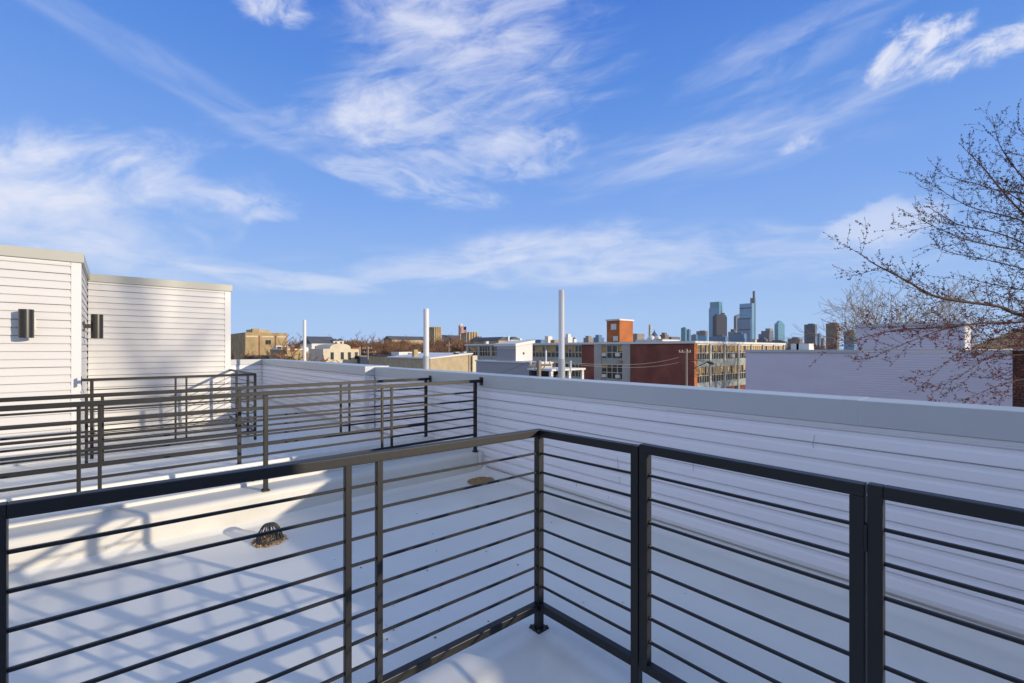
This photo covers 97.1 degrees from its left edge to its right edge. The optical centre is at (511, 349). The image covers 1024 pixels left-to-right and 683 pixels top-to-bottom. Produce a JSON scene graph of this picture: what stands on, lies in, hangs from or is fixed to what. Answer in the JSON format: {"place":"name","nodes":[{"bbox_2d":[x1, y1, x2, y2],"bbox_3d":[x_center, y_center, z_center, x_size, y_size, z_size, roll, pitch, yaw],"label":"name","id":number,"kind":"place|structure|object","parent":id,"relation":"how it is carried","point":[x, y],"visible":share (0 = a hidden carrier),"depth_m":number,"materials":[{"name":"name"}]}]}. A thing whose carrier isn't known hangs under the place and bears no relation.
{"place":"outdoors","nodes":[
{"label":"outdoors","id":0,"kind":"place"},
{"bbox_2d":[0,397,442,522],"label":"neighbour roof","id":1,"kind":"structure","parent":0,"point":[159,475],"depth_m":6.18,"materials":[{"name":"white"}]},
{"bbox_2d":[0,244,89,467],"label":"stair penthouse","id":2,"kind":"object","parent":1,"relation":"on","point":[49,287],"visible":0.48,"depth_m":6.08,"materials":[{"name":"beige plastic"}]},
{"bbox_2d":[18,309,35,337],"bbox_3d":[-6.354,-0.334,5.916,0.150,0.370,0.220,0,0,-41],"label":"wall lamp","id":3,"kind":"object","parent":2,"relation":"attached to","point":[26,324],"visible":1,"depth_m":5.84,"materials":[{"name":"black metal"}]},
{"bbox_2d":[82,314,102,337],"bbox_3d":[-6.427,-0.352,6.932,0.234,0.370,0.144,0,0,-41],"label":"wall lamp","id":4,"kind":"object","parent":2,"relation":"attached to","point":[96,325],"visible":0.94,"depth_m":6.91,"materials":[{"name":"black metal"}]},
{"bbox_2d":[88,274,231,434],"bbox_3d":[-7.786,0.105,9.968,2.165,2.846,3.745,0,0,-41],"label":"stair penthouse","id":5,"kind":"object","parent":1,"relation":"on","point":[157,327],"visible":0.74,"depth_m":8.51,"materials":[{"name":"beige plastic"}]},
{"bbox_2d":[81,369,256,458],"bbox_3d":[-5.898,0.932,7.816,2.158,1.190,2.389,0,0,-41],"label":"metal railing","id":6,"kind":"object","parent":1,"relation":"on","point":[236,383],"visible":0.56,"depth_m":6.95,"materials":[{"name":"metal"}]},
{"bbox_2d":[0,376,431,478],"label":"metal railing","id":7,"kind":"object","parent":1,"relation":"on","point":[103,395],"visible":0.72,"depth_m":4.97,"materials":[{"name":"metal"}]},
{"bbox_2d":[231,359,261,398],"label":"parapet wall","id":8,"kind":"structure","parent":1,"relation":"on","point":[251,365],"depth_m":13.88,"materials":[{"name":"plastic"}]},
{"bbox_2d":[261,359,388,429],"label":"parapet wall","id":9,"kind":"structure","parent":1,"relation":"on","point":[278,371],"depth_m":10.05,"materials":[{"name":"plastic"}]},
{"bbox_2d":[303,320,305,360],"bbox_3d":[-5.853,0.637,12.719,0.129,2.920,0.098,0,0,-41],"label":"vent pipe","id":10,"kind":"object","parent":9,"relation":"attached to","point":[304,340],"visible":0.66,"depth_m":12.69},
{"bbox_2d":[234,351,259,358],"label":"winter tree","id":11,"kind":"object","parent":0,"point":[247,356],"visible":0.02,"depth_m":113.51,"materials":[{"name":"brown plant"}]},
{"bbox_2d":[300,336,343,348],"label":"building","id":12,"kind":"structure","parent":0,"point":[312,342],"depth_m":154.39,"materials":[{"name":"white paint"}]},
{"bbox_2d":[309,344,360,363],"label":"stucco house","id":13,"kind":"structure","parent":0,"point":[340,353],"depth_m":94.73,"materials":[{"name":"beige"}]},
{"bbox_2d":[369,352,420,365],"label":"flat house","id":14,"kind":"structure","parent":0,"point":[378,359],"depth_m":83.98,"materials":[{"name":"beige paint"}]},
{"bbox_2d":[383,327,457,344],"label":"stone castle","id":15,"kind":"structure","parent":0,"point":[436,331],"depth_m":349.56,"materials":[{"name":"stone"}]},
{"bbox_2d":[387,350,476,371],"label":"stucco house","id":16,"kind":"structure","parent":0,"point":[465,362],"depth_m":61.44,"materials":[{"name":"paint"}]},
{"bbox_2d":[469,337,506,343],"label":"town house","id":17,"kind":"structure","parent":0,"point":[491,340],"depth_m":155.16,"materials":[{"name":"stone"}]},
{"bbox_2d":[0,0,1023,349],"label":"sky","id":18,"kind":"structure","parent":0,"point":[347,167],"materials":[{"name":"blue"}]},
{"bbox_2d":[475,360,553,375],"bbox_3d":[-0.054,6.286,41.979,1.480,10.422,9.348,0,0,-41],"label":"row house","id":19,"kind":"structure","parent":0,"point":[491,366],"depth_m":41.58,"materials":[{"name":"grey plastic"}]},
{"bbox_2d":[494,340,534,360],"bbox_3d":[0.210,0.109,42.681,2.442,1.929,3.145,0,0,-41],"label":"stair penthouse","id":20,"kind":"object","parent":19,"relation":"on","point":[517,350],"visible":1,"depth_m":41.82,"materials":[{"name":"paint"}]},
{"bbox_2d":[9,465,1023,682],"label":"roof deck","id":21,"kind":"structure","parent":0,"point":[521,651],"depth_m":2.80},
{"bbox_2d":[9,447,484,573],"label":"roof curb","id":22,"kind":"structure","parent":21,"relation":"on","point":[34,531],"depth_m":3.95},
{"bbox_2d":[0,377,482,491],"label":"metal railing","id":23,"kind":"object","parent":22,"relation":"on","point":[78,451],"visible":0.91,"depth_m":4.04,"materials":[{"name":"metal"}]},
{"bbox_2d":[250,522,288,547],"bbox_3d":[-2.057,1.551,3.835,0.273,0.148,0.290,0,0,-41],"label":"roof drain","id":24,"kind":"object","parent":21,"relation":"on","point":[265,541],"visible":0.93,"depth_m":3.79,"materials":[{"name":"metal"}]},
{"bbox_2d":[0,428,641,682],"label":"metal railing","id":25,"kind":"object","parent":21,"relation":"on","point":[538,607],"visible":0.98,"depth_m":1.79,"materials":[{"name":"metal"}]},
{"bbox_2d":[467,477,494,484],"bbox_3d":[-0.379,1.606,5.528,0.351,0.025,0.322,0,0,-41],"label":"gravel patch","id":26,"kind":"object","parent":21,"relation":"on","point":[475,480],"visible":0.81,"depth_m":5.54,"materials":[{"name":"gravel"}]},
{"bbox_2d":[374,367,1023,637],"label":"parapet wall","id":27,"kind":"structure","parent":21,"relation":"on","point":[970,451],"depth_m":3.26,"materials":[{"name":"plastic"}]},
{"bbox_2d":[423,309,428,368],"bbox_3d":[-1.481,0.702,7.744,0.134,2.790,0.108,0,0,-41],"label":"vent pipe","id":28,"kind":"object","parent":27,"relation":"attached to","point":[425,338],"visible":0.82,"depth_m":7.71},
{"bbox_2d":[558,290,564,377],"bbox_3d":[0.576,0.695,5.396,0.120,2.805,0.084,0,0,-19],"label":"vent pipe","id":29,"kind":"object","parent":27,"relation":"attached to","point":[561,366],"visible":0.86,"depth_m":5.37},
{"bbox_2d":[867,482,1023,682],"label":"metal railing","id":30,"kind":"object","parent":21,"relation":"on","point":[878,494],"visible":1,"depth_m":1.29,"materials":[{"name":"metal"}]},
{"bbox_2d":[639,443,866,682],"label":"metal gate","id":31,"kind":"structure","parent":30,"relation":"attached to","point":[856,620],"depth_m":1.60,"materials":[{"name":"metal"}]},
{"bbox_2d":[545,336,551,342],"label":"town block","id":32,"kind":"structure","parent":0,"point":[548,339],"depth_m":401.54,"materials":[{"name":"white paint"}]},
{"bbox_2d":[527,367,585,378],"bbox_3d":[3.486,3.985,35.246,3.847,5.025,2.600,0,0,-41],"label":"roof canopy","id":33,"kind":"object","parent":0,"point":[549,372],"visible":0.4,"depth_m":34.91,"materials":[{"name":"stone"}]},
{"bbox_2d":[565,334,571,342],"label":"town tower","id":34,"kind":"structure","parent":0,"point":[568,338],"depth_m":703.56,"materials":[{"name":"white paint"}]},
{"bbox_2d":[583,336,593,341],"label":"town tower","id":35,"kind":"structure","parent":0,"point":[588,339],"depth_m":1510.24,"materials":[{"name":"stone"}]},
{"bbox_2d":[593,335,603,341],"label":"town tower","id":36,"kind":"structure","parent":0,"point":[598,338],"depth_m":1610.72,"materials":[{"name":"glass"}]},
{"bbox_2d":[606,319,633,341],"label":"roof tower","id":37,"kind":"structure","parent":0,"point":[619,330],"depth_m":85.19,"materials":[{"name":"orange brick"}]},
{"bbox_2d":[465,341,785,389],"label":"school building","id":38,"kind":"structure","parent":0,"point":[729,371],"depth_m":75.24,"materials":[{"name":"red brick"}]},
{"bbox_2d":[469,347,476,355],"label":"window","id":39,"kind":"structure","parent":38,"relation":"in","point":[473,350],"depth_m":108.39,"materials":[{"name":"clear glass"}]},
{"bbox_2d":[480,346,489,355],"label":"window","id":40,"kind":"structure","parent":38,"relation":"in","point":[484,351],"depth_m":104.93,"materials":[{"name":"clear glass"}]},
{"bbox_2d":[492,346,496,355],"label":"window","id":41,"kind":"structure","parent":38,"relation":"in","point":[494,348],"depth_m":102.45,"materials":[{"name":"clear glass"}]},
{"bbox_2d":[533,346,544,356],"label":"window","id":42,"kind":"structure","parent":38,"relation":"in","point":[538,351],"depth_m":91.68,"materials":[{"name":"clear glass"}]},
{"bbox_2d":[547,346,558,356],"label":"window","id":43,"kind":"structure","parent":38,"relation":"in","point":[552,351],"depth_m":88.75,"materials":[{"name":"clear glass"}]},
{"bbox_2d":[565,346,581,356],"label":"window","id":44,"kind":"structure","parent":38,"relation":"in","point":[570,351],"depth_m":84.77,"materials":[{"name":"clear glass"}]},
{"bbox_2d":[565,364,581,376],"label":"window","id":45,"kind":"structure","parent":38,"relation":"in","point":[574,372],"depth_m":84.37,"materials":[{"name":"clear glass"}]},
{"bbox_2d":[602,346,621,357],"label":"window","id":46,"kind":"structure","parent":38,"relation":"in","point":[610,350],"depth_m":78.30,"materials":[{"name":"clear glass"}]},
{"bbox_2d":[602,365,621,378],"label":"window","id":47,"kind":"structure","parent":38,"relation":"in","point":[610,370],"depth_m":78.14,"materials":[{"name":"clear glass"}]},
{"bbox_2d":[697,345,708,358],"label":"window","id":48,"kind":"structure","parent":38,"relation":"in","point":[702,350],"depth_m":68.98,"materials":[{"name":"beige glass"}]},
{"bbox_2d":[697,367,708,382],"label":"window","id":49,"kind":"structure","parent":38,"relation":"in","point":[702,372],"depth_m":68.90,"materials":[{"name":"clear glass"}]},
{"bbox_2d":[712,345,723,358],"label":"window","id":50,"kind":"structure","parent":38,"relation":"in","point":[717,350],"depth_m":72.25,"materials":[{"name":"beige glass"}]},
{"bbox_2d":[712,366,723,380],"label":"window","id":51,"kind":"structure","parent":38,"relation":"in","point":[717,371],"depth_m":72.25,"materials":[{"name":"beige glass"}]},
{"bbox_2d":[726,345,736,357],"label":"window","id":52,"kind":"structure","parent":38,"relation":"in","point":[730,349],"depth_m":75.45,"materials":[{"name":"beige glass"}]},
{"bbox_2d":[726,365,736,379],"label":"window","id":53,"kind":"structure","parent":38,"relation":"in","point":[731,371],"depth_m":75.67,"materials":[{"name":"beige glass"}]},
{"bbox_2d":[740,365,745,378],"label":"window","id":54,"kind":"structure","parent":38,"relation":"in","point":[742,367],"depth_m":78.59,"materials":[{"name":"beige glass"}]},
{"bbox_2d":[740,346,750,357],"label":"window","id":55,"kind":"structure","parent":38,"relation":"in","point":[742,348],"depth_m":78.65,"materials":[{"name":"beige glass"}]},
{"bbox_2d":[753,346,761,349],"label":"window","id":56,"kind":"structure","parent":38,"relation":"in","point":[754,347],"depth_m":82.92,"materials":[{"name":"beige glass"}]},
{"bbox_2d":[764,346,772,349],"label":"window","id":57,"kind":"structure","parent":38,"relation":"in","point":[765,347],"depth_m":86.46,"materials":[{"name":"beige glass"}]},
{"bbox_2d":[633,334,643,341],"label":"town tower","id":58,"kind":"structure","parent":0,"point":[638,337],"depth_m":1509.23,"materials":[{"name":"stone"}]},
{"bbox_2d":[636,339,679,341],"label":"town block","id":59,"kind":"structure","parent":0,"point":[654,340],"depth_m":617.54,"materials":[{"name":"white paint"}]},
{"bbox_2d":[660,333,668,338],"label":"town tower","id":60,"kind":"structure","parent":0,"point":[664,336],"depth_m":1710.59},
{"bbox_2d":[681,327,686,340],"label":"office block","id":61,"kind":"structure","parent":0,"point":[683,333],"depth_m":2810.05,"materials":[{"name":"teal glass"}]},
{"bbox_2d":[687,329,690,340],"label":"office block","id":62,"kind":"structure","parent":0,"point":[688,334],"depth_m":2857.65,"materials":[{"name":"glass"}]},
{"bbox_2d":[691,334,697,340],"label":"office block","id":63,"kind":"structure","parent":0,"point":[694,337],"depth_m":2611.09,"materials":[{"name":"glass"}]},
{"bbox_2d":[696,330,707,335],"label":"office block","id":64,"kind":"structure","parent":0,"point":[702,332],"depth_m":3020.65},
{"bbox_2d":[698,335,707,340],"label":"office block","id":65,"kind":"structure","parent":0,"point":[703,338],"depth_m":2312.02,"materials":[{"name":"blue glass"}]},
{"bbox_2d":[709,302,722,336],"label":"skyscraper","id":66,"kind":"structure","parent":0,"point":[715,308],"depth_m":3439.05,"materials":[{"name":"blue glass"}]},
{"bbox_2d":[709,335,727,341],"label":"office block","id":67,"kind":"structure","parent":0,"point":[722,338],"depth_m":1514.74,"materials":[{"name":"glass"}]},
{"bbox_2d":[713,309,726,336],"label":"skyscraper","id":68,"kind":"structure","parent":0,"point":[720,324],"depth_m":3137.19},
{"bbox_2d":[734,314,739,331],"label":"skyscraper","id":69,"kind":"structure","parent":0,"point":[735,320],"depth_m":3606.21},
{"bbox_2d":[729,332,746,341],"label":"office block","id":70,"kind":"structure","parent":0,"point":[738,337],"depth_m":1616.51,"materials":[{"name":"glass"}]},
{"bbox_2d":[737,291,755,341],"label":"skyscraper","id":71,"kind":"structure","parent":0,"point":[746,322],"depth_m":3428.96,"materials":[{"name":"blue glass"}]},
{"bbox_2d":[757,338,767,342],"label":"office block","id":72,"kind":"structure","parent":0,"point":[762,340],"depth_m":1508.40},
{"bbox_2d":[758,328,773,340],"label":"office block","id":73,"kind":"structure","parent":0,"point":[767,333],"depth_m":3036.08,"materials":[{"name":"stone"}]},
{"bbox_2d":[765,340,787,348],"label":"office block","id":74,"kind":"structure","parent":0,"point":[779,341],"depth_m":1415.90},
{"bbox_2d":[774,321,784,340],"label":"skyscraper","id":75,"kind":"structure","parent":0,"point":[779,327],"depth_m":3419.28,"materials":[{"name":"teal glass"}]},
{"bbox_2d":[788,337,802,346],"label":"office block","id":76,"kind":"structure","parent":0,"point":[793,339],"depth_m":1716.48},
{"bbox_2d":[804,323,816,344],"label":"apartment tower","id":77,"kind":"structure","parent":0,"point":[812,327],"depth_m":1510.43,"materials":[{"name":"concrete"}]},
{"bbox_2d":[817,333,820,344],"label":"office block","id":78,"kind":"structure","parent":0,"point":[819,340],"depth_m":1702.50,"materials":[{"name":"glass"}]},
{"bbox_2d":[826,323,838,349],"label":"apartment tower","id":79,"kind":"structure","parent":0,"point":[828,334],"depth_m":1411.61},
{"bbox_2d":[844,330,856,349],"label":"apartment tower","id":80,"kind":"structure","parent":0,"point":[849,347],"depth_m":1361.21,"materials":[{"name":"blue glass"}]},
{"bbox_2d":[744,321,1011,406],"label":"sided house","id":81,"kind":"structure","parent":0,"point":[833,372],"depth_m":32.68,"materials":[{"name":"white plastic"}]},
{"bbox_2d":[796,344,813,349],"bbox_3d":[26.407,-0.115,40.702,1.400,0.760,0.980,0,0,-41],"label":"roof hatch","id":82,"kind":"object","parent":81,"relation":"on","point":[805,346],"visible":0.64,"depth_m":40.25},
{"bbox_2d":[971,329,1023,349],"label":"hipped house","id":83,"kind":"structure","parent":0,"point":[1002,338],"depth_m":71.17,"materials":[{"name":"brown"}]},
{"bbox_2d":[1009,350,1023,406],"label":"brick house","id":84,"kind":"structure","parent":0,"point":[1017,401],"depth_m":13.33,"materials":[{"name":"brick"}]},
{"label":"ground","id":85,"kind":"structure","parent":0,"visible":0},
{"bbox_2d":[231,329,286,358],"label":"brick warehouse","id":86,"kind":"structure","parent":85,"relation":"on","point":[254,340],"depth_m":169.50,"materials":[{"name":"brick"}]},
{"bbox_2d":[258,343,272,358],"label":"winter tree","id":87,"kind":"object","parent":85,"relation":"on","point":[266,357],"visible":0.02,"depth_m":121.41,"materials":[{"name":"brown plant"}]},
{"bbox_2d":[270,347,308,360],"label":"tan rowhouse","id":88,"kind":"structure","parent":85,"relation":"on","point":[277,351],"depth_m":107.29,"materials":[{"name":"brick"}]},
{"bbox_2d":[267,335,348,362],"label":"winter tree","id":89,"kind":"object","parent":85,"relation":"on","point":[281,355],"visible":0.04,"depth_m":80.68,"materials":[{"name":"brown plant"}]},
{"bbox_2d":[350,340,364,348],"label":"winter tree","id":90,"kind":"object","parent":85,"relation":"on","point":[359,342],"visible":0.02,"depth_m":218.29,"materials":[{"name":"brown plant"}]},
{"bbox_2d":[350,331,374,343],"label":"winter tree","id":91,"kind":"object","parent":85,"relation":"on","point":[359,340],"visible":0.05,"depth_m":285.67,"materials":[{"name":"brown plant"}]},
{"bbox_2d":[359,355,366,363],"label":"grey house","id":92,"kind":"structure","parent":85,"relation":"on","point":[363,359],"depth_m":93.77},
{"bbox_2d":[351,334,378,351],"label":"winter tree","id":93,"kind":"object","parent":85,"relation":"on","point":[368,343],"visible":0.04,"depth_m":206.12,"materials":[{"name":"brown plant"}]},
{"bbox_2d":[362,347,375,363],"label":"utility pole","id":94,"kind":"object","parent":85,"relation":"on","point":[367,348],"visible":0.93,"depth_m":83.94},
{"bbox_2d":[359,339,388,355],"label":"winter tree","id":95,"kind":"object","parent":85,"relation":"on","point":[371,350],"visible":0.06,"depth_m":167.29,"materials":[{"name":"brown plant"}]},
{"bbox_2d":[373,340,395,352],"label":"winter tree","id":96,"kind":"object","parent":85,"relation":"on","point":[381,345],"visible":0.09,"depth_m":199.94,"materials":[{"name":"brown plant"}]},
{"bbox_2d":[375,343,411,354],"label":"winter tree","id":97,"kind":"object","parent":85,"relation":"on","point":[386,351],"visible":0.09,"depth_m":159.17,"materials":[{"name":"brown plant"}]},
{"bbox_2d":[407,343,429,352],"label":"winter tree","id":98,"kind":"object","parent":85,"relation":"on","point":[417,348],"visible":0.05,"depth_m":197.94,"materials":[{"name":"brown plant"}]},
{"bbox_2d":[418,331,445,346],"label":"winter tree","id":99,"kind":"object","parent":85,"relation":"on","point":[432,338],"visible":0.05,"depth_m":262.97,"materials":[{"name":"brown plant"}]},
{"bbox_2d":[430,347,451,352],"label":"winter tree","id":100,"kind":"object","parent":85,"relation":"on","point":[443,350],"visible":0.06,"depth_m":155.41,"materials":[{"name":"brown plant"}]},
{"bbox_2d":[429,336,461,349],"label":"winter tree","id":101,"kind":"object","parent":85,"relation":"on","point":[448,344],"visible":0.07,"depth_m":189.54,"materials":[{"name":"brown plant"}]},
{"bbox_2d":[432,342,461,352],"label":"winter tree","id":102,"kind":"object","parent":85,"relation":"on","point":[456,350],"visible":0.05,"depth_m":164.18,"materials":[{"name":"brown plant"}]},
{"bbox_2d":[440,338,463,346],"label":"winter tree","id":103,"kind":"object","parent":85,"relation":"on","point":[447,341],"visible":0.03,"depth_m":213.22,"materials":[{"name":"brown plant"}]},
{"bbox_2d":[442,341,468,352],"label":"winter tree","id":104,"kind":"object","parent":85,"relation":"on","point":[463,347],"visible":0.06,"depth_m":194.39,"materials":[{"name":"brown plant"}]},
{"bbox_2d":[460,326,466,342],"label":"flag pole","id":105,"kind":"object","parent":85,"relation":"on","point":[463,329],"visible":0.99,"depth_m":209.93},
{"bbox_2d":[458,323,481,341],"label":"building","id":106,"kind":"structure","parent":85,"relation":"on","point":[470,335],"depth_m":302.92,"materials":[{"name":"concrete"}]},
{"bbox_2d":[529,360,550,375],"bbox_3d":[1.628,6.071,26.013,1.272,10.852,0.332,0,0,-9],"label":"utility pole","id":107,"kind":"object","parent":85,"relation":"on","point":[538,364],"visible":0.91,"depth_m":25.95,"materials":[{"name":"wood"}]},
{"bbox_2d":[551,361,678,367],"bbox_3d":[10.726,1.194,39.000,0.028,0.974,31.023,0,0,33],"label":"power line","id":108,"kind":"object","parent":107,"relation":"attached to","point":[615,367],"visible":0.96,"depth_m":35.85,"materials":[{"name":"black metal"}]},
{"bbox_2d":[556,357,677,364],"bbox_3d":[10.726,0.990,39.000,0.028,0.666,31.024,0,0,33],"label":"power line","id":109,"kind":"object","parent":107,"relation":"attached to","point":[605,364],"visible":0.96,"depth_m":32.52,"materials":[{"name":"black metal"}]},
{"bbox_2d":[679,349,713,385],"bbox_3d":[21.090,5.730,51.772,3.844,11.534,0.393,0,0,11],"label":"utility pole","id":110,"kind":"object","parent":85,"relation":"on","point":[686,367],"visible":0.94,"depth_m":51.89,"materials":[{"name":"wood"}]},
{"bbox_2d":[785,342,826,349],"bbox_3d":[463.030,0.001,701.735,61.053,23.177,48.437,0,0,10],"label":"winter tree","id":111,"kind":"object","parent":85,"relation":"on","point":[816,347],"visible":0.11,"depth_m":689.17,"materials":[{"name":"plant"}]},
{"bbox_2d":[767,269,1023,349],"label":"sycamore tree","id":112,"kind":"object","parent":85,"relation":"on","point":[941,310],"visible":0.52,"depth_m":63.26,"materials":[{"name":"brown plant"}]},
{"bbox_2d":[808,98,1023,405],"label":"maple tree","id":113,"kind":"object","parent":85,"relation":"on","point":[1019,345],"visible":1,"depth_m":8.90,"materials":[{"name":"brown plant"}]},
{"bbox_2d":[937,294,1023,349],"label":"sycamore tree","id":114,"kind":"object","parent":85,"relation":"on","point":[997,327],"visible":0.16,"depth_m":59.78,"materials":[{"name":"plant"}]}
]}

